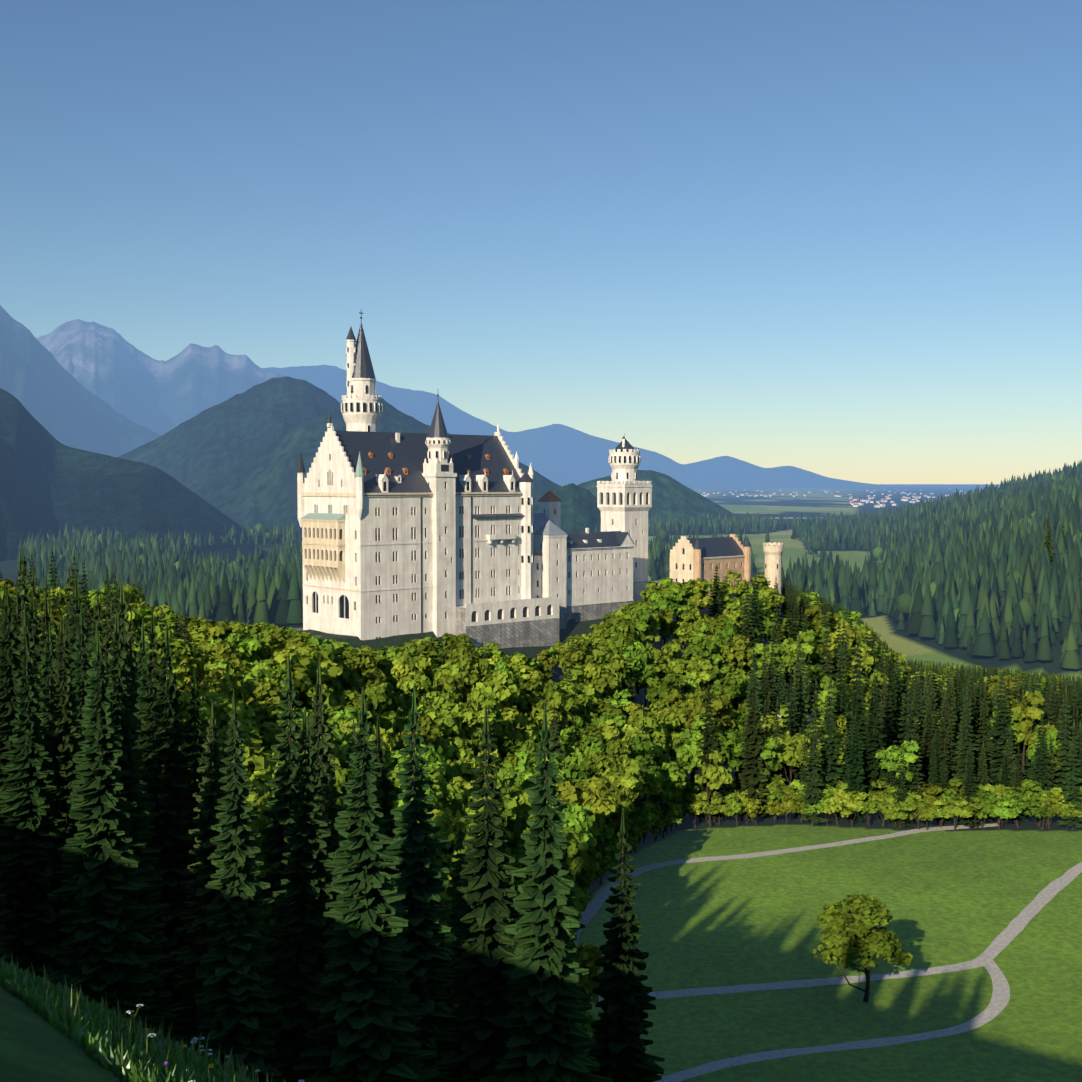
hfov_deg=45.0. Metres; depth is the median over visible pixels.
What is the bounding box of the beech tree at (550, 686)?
[531,679,567,720]
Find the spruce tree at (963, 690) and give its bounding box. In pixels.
[954,685,965,743]
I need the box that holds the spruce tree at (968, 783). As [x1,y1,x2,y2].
[957,740,982,827]
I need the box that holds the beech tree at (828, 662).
[821,653,837,677]
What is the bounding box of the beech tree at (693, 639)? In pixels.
[681,634,729,688]
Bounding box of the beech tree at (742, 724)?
[735,718,762,778]
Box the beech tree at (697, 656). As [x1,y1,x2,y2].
[695,654,707,659]
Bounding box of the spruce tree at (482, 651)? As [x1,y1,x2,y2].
[478,639,486,659]
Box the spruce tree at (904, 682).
[901,664,909,714]
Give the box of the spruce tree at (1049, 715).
[1042,675,1056,725]
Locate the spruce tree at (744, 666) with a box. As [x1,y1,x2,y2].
[736,616,750,702]
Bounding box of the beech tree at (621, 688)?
[619,687,637,714]
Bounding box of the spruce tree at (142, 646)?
[135,619,158,700]
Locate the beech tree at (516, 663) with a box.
[484,654,534,689]
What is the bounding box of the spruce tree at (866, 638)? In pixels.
[860,624,872,678]
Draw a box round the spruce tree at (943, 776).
[934,744,950,823]
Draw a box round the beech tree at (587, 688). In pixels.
[555,665,601,706]
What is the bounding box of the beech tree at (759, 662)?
[748,641,786,690]
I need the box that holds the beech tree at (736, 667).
[718,659,747,671]
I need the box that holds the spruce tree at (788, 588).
[781,580,791,619]
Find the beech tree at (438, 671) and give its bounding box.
[434,665,450,676]
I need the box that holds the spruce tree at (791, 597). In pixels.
[781,582,802,640]
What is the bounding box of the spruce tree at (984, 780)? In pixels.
[976,742,995,820]
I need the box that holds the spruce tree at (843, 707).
[831,650,850,778]
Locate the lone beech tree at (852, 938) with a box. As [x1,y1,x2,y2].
[812,894,912,1002]
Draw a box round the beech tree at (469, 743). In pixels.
[448,736,471,758]
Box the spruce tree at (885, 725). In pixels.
[879,700,889,775]
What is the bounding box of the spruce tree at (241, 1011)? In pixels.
[193,689,284,1081]
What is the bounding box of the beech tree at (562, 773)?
[513,752,572,783]
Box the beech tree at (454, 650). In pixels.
[441,635,478,663]
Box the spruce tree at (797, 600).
[793,585,799,614]
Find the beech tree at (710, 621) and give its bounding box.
[700,613,728,634]
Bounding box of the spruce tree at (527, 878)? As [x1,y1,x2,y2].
[515,815,536,947]
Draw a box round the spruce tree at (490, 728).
[481,706,496,763]
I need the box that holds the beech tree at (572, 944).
[566,915,577,952]
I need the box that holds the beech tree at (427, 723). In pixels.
[398,715,441,759]
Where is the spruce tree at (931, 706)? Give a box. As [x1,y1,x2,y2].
[918,675,939,769]
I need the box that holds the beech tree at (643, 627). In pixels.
[629,609,652,694]
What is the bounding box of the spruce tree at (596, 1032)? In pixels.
[590,925,619,1071]
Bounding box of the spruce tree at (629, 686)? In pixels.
[622,650,637,716]
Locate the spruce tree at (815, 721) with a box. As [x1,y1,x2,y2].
[807,680,822,797]
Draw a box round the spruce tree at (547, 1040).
[479,701,612,1081]
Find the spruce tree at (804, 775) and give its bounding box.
[797,735,810,815]
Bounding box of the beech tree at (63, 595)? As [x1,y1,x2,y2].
[48,586,84,605]
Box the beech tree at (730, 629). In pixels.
[712,617,739,641]
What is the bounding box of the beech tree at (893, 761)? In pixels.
[874,740,919,789]
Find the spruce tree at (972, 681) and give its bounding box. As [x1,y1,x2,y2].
[968,667,974,699]
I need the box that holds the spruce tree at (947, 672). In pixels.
[934,668,958,748]
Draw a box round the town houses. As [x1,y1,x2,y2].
[699,488,965,507]
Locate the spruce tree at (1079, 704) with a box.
[1075,678,1081,723]
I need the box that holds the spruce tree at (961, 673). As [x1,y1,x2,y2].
[954,665,963,703]
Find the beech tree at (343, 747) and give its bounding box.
[331,728,367,768]
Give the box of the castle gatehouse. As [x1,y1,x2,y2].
[670,534,782,612]
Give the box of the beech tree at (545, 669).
[535,663,552,681]
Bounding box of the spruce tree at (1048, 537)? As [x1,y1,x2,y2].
[1041,508,1054,567]
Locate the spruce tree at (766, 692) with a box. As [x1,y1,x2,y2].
[758,654,773,714]
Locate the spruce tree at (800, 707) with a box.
[782,635,810,783]
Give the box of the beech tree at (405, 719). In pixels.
[398,711,430,732]
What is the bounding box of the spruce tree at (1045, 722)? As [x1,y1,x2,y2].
[1043,709,1052,782]
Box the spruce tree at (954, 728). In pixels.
[936,677,958,760]
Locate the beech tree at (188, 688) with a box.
[150,657,191,695]
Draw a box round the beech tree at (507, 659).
[500,654,540,669]
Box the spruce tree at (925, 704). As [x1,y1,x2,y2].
[916,683,928,740]
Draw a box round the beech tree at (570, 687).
[555,679,592,711]
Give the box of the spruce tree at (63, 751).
[42,613,86,968]
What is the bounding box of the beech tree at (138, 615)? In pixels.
[126,608,147,630]
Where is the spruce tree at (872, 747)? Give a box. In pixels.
[857,673,887,814]
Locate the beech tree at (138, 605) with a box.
[129,602,150,608]
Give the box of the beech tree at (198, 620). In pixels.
[191,617,205,623]
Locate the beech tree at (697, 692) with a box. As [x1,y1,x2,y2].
[677,678,707,703]
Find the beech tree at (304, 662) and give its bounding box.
[249,642,342,705]
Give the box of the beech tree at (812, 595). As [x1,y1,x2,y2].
[795,592,821,607]
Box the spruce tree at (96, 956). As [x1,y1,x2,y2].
[41,633,164,1033]
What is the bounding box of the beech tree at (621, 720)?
[613,714,649,733]
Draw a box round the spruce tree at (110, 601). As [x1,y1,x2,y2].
[105,586,114,627]
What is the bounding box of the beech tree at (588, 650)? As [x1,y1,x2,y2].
[558,635,593,663]
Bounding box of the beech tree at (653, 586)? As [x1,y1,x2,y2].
[639,581,691,639]
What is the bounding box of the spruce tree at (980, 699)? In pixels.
[975,688,988,764]
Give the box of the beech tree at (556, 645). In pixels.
[552,642,566,654]
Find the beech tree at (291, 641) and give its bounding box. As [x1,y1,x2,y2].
[282,636,305,649]
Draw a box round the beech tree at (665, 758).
[655,753,685,831]
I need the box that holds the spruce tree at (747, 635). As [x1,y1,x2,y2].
[739,584,755,679]
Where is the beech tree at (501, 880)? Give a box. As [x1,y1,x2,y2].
[499,878,519,884]
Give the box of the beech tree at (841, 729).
[835,714,849,739]
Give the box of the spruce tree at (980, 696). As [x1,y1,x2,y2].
[973,671,991,765]
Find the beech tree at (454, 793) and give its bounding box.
[410,775,464,814]
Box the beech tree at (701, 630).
[689,623,711,643]
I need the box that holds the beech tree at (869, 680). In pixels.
[849,669,888,731]
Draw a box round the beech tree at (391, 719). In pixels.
[366,689,406,736]
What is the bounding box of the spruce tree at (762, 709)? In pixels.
[760,694,767,718]
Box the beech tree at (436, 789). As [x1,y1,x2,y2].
[386,768,443,818]
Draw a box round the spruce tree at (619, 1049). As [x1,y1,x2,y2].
[588,807,664,1081]
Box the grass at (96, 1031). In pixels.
[0,955,283,1081]
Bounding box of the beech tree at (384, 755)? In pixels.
[367,749,389,767]
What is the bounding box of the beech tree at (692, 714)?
[689,710,695,718]
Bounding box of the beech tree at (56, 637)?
[39,631,90,659]
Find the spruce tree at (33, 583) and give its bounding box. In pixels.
[26,565,48,677]
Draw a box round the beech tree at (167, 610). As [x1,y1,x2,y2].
[145,604,179,621]
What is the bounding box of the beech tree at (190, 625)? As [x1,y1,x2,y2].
[180,621,202,635]
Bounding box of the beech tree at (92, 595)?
[63,589,102,604]
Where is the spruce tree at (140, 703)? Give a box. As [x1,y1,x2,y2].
[132,648,152,763]
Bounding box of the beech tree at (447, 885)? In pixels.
[412,874,451,889]
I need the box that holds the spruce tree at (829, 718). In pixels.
[819,685,839,770]
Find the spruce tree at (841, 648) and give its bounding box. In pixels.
[835,645,845,686]
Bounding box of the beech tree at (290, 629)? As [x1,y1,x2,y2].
[285,626,296,632]
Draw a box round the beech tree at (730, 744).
[706,730,745,814]
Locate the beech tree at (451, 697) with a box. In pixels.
[436,691,462,709]
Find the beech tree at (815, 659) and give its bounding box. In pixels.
[806,650,823,683]
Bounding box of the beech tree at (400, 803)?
[393,788,443,819]
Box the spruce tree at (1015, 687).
[1010,672,1022,758]
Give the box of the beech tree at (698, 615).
[676,603,704,642]
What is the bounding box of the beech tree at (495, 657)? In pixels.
[477,647,501,660]
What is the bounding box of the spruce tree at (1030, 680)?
[1027,672,1034,691]
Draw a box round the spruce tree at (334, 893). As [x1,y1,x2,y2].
[330,767,354,972]
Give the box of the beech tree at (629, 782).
[593,759,642,864]
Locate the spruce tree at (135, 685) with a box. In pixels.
[122,636,140,735]
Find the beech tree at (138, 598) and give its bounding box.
[101,584,144,603]
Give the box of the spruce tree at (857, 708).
[844,637,868,768]
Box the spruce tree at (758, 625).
[747,572,764,684]
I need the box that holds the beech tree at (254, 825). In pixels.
[222,790,281,953]
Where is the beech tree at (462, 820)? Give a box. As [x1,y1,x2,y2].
[452,817,492,845]
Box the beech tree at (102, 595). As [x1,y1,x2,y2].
[91,584,126,611]
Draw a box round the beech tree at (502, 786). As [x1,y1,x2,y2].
[463,776,515,843]
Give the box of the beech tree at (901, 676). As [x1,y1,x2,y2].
[879,659,902,679]
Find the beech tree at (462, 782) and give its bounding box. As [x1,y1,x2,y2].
[440,776,475,798]
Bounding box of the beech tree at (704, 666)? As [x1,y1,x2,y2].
[683,659,711,700]
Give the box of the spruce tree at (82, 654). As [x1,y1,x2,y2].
[70,603,91,746]
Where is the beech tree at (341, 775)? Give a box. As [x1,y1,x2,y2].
[332,766,376,810]
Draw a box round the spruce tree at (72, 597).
[66,571,87,651]
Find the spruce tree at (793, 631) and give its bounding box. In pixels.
[785,587,801,678]
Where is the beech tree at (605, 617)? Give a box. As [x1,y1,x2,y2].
[602,607,632,624]
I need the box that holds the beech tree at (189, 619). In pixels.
[174,616,192,627]
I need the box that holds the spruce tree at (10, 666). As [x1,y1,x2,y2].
[0,585,29,907]
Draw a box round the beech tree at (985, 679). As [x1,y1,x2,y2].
[970,675,997,691]
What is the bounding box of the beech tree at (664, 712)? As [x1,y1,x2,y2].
[659,710,680,728]
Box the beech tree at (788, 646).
[772,630,813,688]
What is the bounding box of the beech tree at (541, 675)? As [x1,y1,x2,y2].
[525,658,544,681]
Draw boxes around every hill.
[533,483,600,532]
[577,470,745,524]
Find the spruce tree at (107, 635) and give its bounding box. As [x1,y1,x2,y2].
[97,568,114,674]
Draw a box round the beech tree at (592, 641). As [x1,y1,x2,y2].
[579,628,606,652]
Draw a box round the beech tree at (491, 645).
[472,642,500,659]
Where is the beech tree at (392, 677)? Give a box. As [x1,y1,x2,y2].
[388,671,404,695]
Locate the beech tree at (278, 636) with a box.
[269,628,290,649]
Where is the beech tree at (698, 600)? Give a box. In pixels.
[686,579,712,608]
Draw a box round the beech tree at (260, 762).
[231,740,279,796]
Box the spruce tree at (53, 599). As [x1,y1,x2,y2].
[51,583,57,609]
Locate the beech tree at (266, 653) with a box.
[254,645,273,659]
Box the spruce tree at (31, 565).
[27,550,37,586]
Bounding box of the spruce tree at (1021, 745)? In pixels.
[1017,683,1034,791]
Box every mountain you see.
[0,305,161,456]
[0,388,271,561]
[36,319,291,434]
[117,376,340,491]
[194,398,560,531]
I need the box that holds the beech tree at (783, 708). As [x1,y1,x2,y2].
[767,703,806,732]
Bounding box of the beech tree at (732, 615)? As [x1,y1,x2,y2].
[723,610,741,631]
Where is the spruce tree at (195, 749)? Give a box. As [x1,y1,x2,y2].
[171,669,211,997]
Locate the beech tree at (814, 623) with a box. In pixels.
[804,605,837,631]
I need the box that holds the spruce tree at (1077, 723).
[1061,707,1081,793]
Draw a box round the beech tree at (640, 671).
[620,647,654,704]
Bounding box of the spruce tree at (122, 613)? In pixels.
[107,578,137,721]
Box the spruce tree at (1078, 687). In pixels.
[1074,677,1080,704]
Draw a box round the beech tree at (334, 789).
[283,751,342,803]
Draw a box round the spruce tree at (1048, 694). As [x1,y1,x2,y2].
[1044,677,1052,717]
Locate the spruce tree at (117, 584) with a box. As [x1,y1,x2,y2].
[108,580,119,621]
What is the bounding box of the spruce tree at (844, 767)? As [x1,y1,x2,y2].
[833,737,848,816]
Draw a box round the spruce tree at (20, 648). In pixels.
[5,620,24,707]
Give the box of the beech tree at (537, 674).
[522,670,543,692]
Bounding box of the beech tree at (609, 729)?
[598,718,643,754]
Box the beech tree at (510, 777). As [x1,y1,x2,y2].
[493,763,532,850]
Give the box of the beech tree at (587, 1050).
[577,1023,595,1058]
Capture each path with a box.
[569,823,1001,943]
[591,862,1081,1001]
[654,960,1009,1081]
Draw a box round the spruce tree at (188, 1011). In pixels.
[167,697,256,1050]
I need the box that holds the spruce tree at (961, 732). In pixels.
[950,684,977,782]
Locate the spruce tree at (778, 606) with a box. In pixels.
[771,578,783,624]
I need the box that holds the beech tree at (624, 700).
[600,688,631,718]
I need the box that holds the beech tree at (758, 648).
[747,643,775,689]
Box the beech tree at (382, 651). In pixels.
[377,646,396,691]
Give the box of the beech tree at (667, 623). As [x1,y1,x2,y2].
[656,608,676,645]
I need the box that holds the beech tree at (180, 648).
[137,639,191,674]
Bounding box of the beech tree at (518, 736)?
[495,717,535,745]
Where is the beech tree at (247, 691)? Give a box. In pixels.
[190,684,252,696]
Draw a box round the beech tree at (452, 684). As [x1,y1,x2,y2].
[430,655,479,703]
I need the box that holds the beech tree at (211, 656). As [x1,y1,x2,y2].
[195,651,216,660]
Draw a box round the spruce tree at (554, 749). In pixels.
[546,704,563,759]
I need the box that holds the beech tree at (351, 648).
[341,647,358,672]
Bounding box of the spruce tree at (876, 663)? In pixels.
[861,629,879,709]
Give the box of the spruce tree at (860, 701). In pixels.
[847,690,866,772]
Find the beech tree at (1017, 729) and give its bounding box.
[984,706,1028,744]
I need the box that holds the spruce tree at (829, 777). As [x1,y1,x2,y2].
[818,678,843,817]
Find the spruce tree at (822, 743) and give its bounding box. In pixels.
[819,701,833,786]
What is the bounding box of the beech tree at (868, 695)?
[847,679,873,717]
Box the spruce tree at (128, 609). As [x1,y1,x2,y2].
[125,591,133,610]
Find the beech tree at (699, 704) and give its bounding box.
[687,699,715,716]
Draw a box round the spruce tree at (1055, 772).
[1052,711,1066,793]
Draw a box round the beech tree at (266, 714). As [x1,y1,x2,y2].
[253,705,269,746]
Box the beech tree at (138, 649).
[128,640,148,650]
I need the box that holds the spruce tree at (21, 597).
[10,549,30,647]
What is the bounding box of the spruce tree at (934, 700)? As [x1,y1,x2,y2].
[920,663,939,717]
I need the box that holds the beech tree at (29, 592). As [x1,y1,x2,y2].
[19,586,43,595]
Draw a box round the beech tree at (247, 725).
[213,701,262,754]
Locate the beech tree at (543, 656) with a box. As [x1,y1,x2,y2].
[536,650,559,682]
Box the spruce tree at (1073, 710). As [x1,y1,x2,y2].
[1062,678,1081,772]
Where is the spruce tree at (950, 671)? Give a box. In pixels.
[945,666,957,706]
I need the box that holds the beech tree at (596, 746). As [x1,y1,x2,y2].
[570,734,606,785]
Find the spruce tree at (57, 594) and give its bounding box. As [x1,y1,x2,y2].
[54,589,61,608]
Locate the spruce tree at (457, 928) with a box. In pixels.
[449,878,469,1008]
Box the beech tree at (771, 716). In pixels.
[759,711,786,776]
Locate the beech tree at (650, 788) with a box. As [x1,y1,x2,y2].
[638,760,663,838]
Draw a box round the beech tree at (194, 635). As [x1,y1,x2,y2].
[186,625,256,646]
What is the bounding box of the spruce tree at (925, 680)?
[921,666,928,697]
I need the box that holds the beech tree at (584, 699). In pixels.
[565,693,598,717]
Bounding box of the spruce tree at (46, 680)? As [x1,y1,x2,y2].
[36,622,62,776]
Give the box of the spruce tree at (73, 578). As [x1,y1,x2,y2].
[66,567,74,604]
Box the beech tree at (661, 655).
[641,650,664,711]
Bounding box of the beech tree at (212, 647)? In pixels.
[187,639,240,661]
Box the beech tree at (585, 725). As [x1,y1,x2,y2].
[579,722,594,728]
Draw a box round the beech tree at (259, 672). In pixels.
[207,659,286,695]
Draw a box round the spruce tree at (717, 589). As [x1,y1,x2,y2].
[713,566,720,618]
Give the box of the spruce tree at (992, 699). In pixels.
[990,684,997,715]
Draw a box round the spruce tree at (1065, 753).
[1052,687,1074,794]
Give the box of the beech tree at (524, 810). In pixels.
[506,791,531,847]
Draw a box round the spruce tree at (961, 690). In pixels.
[953,667,969,719]
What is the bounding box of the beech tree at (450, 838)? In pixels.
[435,829,489,866]
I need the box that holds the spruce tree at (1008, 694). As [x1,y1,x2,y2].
[1004,675,1021,772]
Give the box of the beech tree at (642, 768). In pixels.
[601,742,647,781]
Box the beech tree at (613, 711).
[603,704,633,724]
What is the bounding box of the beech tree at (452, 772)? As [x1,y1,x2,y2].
[431,744,463,782]
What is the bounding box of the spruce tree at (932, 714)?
[925,692,936,735]
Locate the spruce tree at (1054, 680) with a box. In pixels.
[1049,674,1058,702]
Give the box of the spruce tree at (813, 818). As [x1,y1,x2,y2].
[802,705,827,825]
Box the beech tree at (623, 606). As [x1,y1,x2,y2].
[619,600,644,614]
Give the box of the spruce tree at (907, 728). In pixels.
[891,674,923,790]
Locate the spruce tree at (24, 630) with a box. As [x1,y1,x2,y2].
[15,605,47,739]
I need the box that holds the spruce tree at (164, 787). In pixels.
[140,624,198,1040]
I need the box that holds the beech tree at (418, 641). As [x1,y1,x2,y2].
[415,639,428,643]
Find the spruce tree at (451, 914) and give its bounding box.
[446,822,467,933]
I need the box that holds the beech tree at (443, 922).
[440,918,450,925]
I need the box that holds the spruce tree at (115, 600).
[106,569,121,632]
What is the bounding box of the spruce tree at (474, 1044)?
[430,705,525,1081]
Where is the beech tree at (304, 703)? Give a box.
[295,696,310,709]
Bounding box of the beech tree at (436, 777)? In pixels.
[408,764,464,801]
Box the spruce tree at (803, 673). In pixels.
[796,648,811,712]
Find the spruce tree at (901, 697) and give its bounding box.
[892,651,906,739]
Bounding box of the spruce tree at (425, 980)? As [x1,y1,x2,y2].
[383,686,458,1081]
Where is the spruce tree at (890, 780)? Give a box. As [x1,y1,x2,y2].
[877,751,896,820]
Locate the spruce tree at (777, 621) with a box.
[769,588,787,693]
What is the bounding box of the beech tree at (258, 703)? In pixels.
[235,680,282,711]
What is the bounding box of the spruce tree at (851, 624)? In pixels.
[849,617,856,679]
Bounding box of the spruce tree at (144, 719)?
[134,609,173,813]
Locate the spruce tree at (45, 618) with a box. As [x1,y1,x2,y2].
[40,594,55,702]
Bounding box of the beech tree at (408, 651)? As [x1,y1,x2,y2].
[381,643,422,689]
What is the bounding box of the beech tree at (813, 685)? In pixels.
[792,675,816,694]
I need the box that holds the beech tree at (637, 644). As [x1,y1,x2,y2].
[604,633,643,713]
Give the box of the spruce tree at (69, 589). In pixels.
[61,568,72,637]
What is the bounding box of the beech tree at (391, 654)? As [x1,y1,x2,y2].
[386,646,423,692]
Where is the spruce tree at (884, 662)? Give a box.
[876,641,886,691]
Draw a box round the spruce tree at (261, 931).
[226,750,268,1000]
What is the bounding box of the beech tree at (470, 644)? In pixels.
[442,633,474,649]
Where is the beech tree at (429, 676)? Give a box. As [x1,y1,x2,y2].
[422,670,432,679]
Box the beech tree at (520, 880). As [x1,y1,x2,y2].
[498,855,524,884]
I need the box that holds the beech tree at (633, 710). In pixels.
[623,703,653,719]
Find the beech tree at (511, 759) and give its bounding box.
[484,752,524,851]
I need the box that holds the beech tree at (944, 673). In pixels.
[941,669,960,686]
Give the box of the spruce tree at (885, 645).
[879,640,900,717]
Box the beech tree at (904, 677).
[898,674,906,682]
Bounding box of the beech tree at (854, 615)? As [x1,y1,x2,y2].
[837,611,862,627]
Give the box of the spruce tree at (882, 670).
[878,646,885,689]
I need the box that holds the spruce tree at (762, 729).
[757,701,769,739]
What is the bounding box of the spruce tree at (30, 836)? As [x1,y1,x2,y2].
[0,636,72,984]
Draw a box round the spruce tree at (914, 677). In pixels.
[900,662,921,745]
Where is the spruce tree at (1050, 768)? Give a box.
[1045,737,1057,813]
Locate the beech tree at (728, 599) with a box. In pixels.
[716,593,752,633]
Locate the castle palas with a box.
[296,394,533,639]
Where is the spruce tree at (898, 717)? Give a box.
[893,692,901,739]
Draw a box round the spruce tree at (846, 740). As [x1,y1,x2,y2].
[840,727,851,770]
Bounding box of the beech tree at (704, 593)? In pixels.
[699,590,713,611]
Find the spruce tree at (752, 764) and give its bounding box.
[733,669,772,820]
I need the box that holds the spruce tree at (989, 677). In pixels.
[986,672,990,717]
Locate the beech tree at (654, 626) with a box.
[617,601,660,631]
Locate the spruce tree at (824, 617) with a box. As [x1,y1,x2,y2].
[817,598,831,681]
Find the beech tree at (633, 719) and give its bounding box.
[628,717,642,725]
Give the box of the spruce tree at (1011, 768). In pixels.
[998,729,1017,817]
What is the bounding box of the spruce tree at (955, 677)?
[953,664,959,694]
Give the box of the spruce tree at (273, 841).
[258,654,307,986]
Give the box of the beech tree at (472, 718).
[444,691,495,762]
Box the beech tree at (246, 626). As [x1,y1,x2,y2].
[227,622,249,630]
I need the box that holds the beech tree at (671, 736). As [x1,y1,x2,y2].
[649,714,683,753]
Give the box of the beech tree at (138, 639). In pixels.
[104,628,149,644]
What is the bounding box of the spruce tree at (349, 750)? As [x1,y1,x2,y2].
[342,718,355,789]
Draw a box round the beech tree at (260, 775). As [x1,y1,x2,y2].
[231,754,292,793]
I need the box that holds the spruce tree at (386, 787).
[365,715,401,874]
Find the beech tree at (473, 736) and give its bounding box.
[429,711,481,745]
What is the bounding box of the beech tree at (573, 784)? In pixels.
[559,764,575,785]
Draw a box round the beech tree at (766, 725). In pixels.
[760,719,798,736]
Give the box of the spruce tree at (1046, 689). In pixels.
[1042,675,1049,705]
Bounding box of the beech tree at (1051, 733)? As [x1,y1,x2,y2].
[1025,729,1062,778]
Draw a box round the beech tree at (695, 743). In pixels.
[669,711,725,782]
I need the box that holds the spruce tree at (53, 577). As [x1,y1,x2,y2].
[47,562,58,590]
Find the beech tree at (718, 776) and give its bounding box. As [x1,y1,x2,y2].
[694,750,733,826]
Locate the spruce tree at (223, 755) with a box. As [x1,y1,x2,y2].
[219,733,231,782]
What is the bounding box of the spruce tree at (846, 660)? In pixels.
[833,621,851,680]
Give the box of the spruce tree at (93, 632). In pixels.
[89,608,104,656]
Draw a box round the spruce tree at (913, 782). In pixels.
[905,718,924,822]
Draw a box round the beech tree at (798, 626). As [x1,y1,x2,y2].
[783,621,808,638]
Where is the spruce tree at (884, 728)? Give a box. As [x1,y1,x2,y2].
[876,673,896,782]
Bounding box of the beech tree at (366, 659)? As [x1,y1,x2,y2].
[340,649,386,688]
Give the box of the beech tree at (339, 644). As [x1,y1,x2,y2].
[333,641,347,649]
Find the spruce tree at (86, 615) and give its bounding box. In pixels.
[84,597,92,642]
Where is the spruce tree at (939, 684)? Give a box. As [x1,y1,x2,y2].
[934,664,945,709]
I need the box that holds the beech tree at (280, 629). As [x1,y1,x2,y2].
[266,627,284,646]
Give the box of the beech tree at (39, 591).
[36,587,79,593]
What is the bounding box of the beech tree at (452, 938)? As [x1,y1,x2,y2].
[435,921,456,950]
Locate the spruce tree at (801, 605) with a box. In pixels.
[797,586,804,621]
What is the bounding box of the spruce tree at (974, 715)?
[955,669,980,768]
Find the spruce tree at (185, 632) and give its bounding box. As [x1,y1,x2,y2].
[180,613,192,656]
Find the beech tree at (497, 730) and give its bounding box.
[489,711,502,754]
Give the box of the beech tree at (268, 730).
[246,702,302,745]
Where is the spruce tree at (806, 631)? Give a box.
[802,616,814,694]
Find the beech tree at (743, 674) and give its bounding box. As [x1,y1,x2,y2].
[720,662,751,688]
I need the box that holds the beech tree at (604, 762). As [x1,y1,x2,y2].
[596,754,644,863]
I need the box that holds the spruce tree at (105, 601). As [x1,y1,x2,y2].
[101,576,112,631]
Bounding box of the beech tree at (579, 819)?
[527,794,596,856]
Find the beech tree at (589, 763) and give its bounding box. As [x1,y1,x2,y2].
[579,739,630,778]
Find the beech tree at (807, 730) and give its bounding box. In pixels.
[802,717,827,744]
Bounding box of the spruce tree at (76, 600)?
[67,575,92,718]
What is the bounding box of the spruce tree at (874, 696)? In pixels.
[866,672,880,735]
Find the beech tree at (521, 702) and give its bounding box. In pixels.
[498,675,537,718]
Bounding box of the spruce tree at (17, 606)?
[10,588,20,682]
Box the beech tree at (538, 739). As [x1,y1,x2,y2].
[524,725,554,750]
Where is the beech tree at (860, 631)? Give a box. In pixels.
[852,625,877,646]
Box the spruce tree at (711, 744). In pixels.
[694,685,726,819]
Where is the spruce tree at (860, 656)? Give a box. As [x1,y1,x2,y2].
[855,637,866,724]
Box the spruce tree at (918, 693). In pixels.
[913,672,922,741]
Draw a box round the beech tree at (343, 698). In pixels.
[338,680,385,712]
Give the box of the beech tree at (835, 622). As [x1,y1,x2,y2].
[833,612,840,630]
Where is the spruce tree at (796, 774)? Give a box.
[792,729,807,781]
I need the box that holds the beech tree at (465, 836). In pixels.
[444,820,493,884]
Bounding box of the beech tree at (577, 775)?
[564,765,618,854]
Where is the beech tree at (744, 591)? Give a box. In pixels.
[736,580,759,599]
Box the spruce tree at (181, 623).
[176,610,188,641]
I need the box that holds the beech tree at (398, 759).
[386,743,446,776]
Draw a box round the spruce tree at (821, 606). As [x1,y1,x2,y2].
[815,598,824,615]
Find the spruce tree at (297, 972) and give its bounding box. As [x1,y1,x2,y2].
[263,707,336,1081]
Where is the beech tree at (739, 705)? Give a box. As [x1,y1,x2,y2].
[730,684,765,718]
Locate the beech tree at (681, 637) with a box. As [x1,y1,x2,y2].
[672,622,694,654]
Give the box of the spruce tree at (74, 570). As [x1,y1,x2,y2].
[66,549,91,635]
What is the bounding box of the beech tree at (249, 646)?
[237,634,267,665]
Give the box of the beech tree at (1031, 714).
[992,690,1044,779]
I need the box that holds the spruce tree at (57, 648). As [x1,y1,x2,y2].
[50,616,62,699]

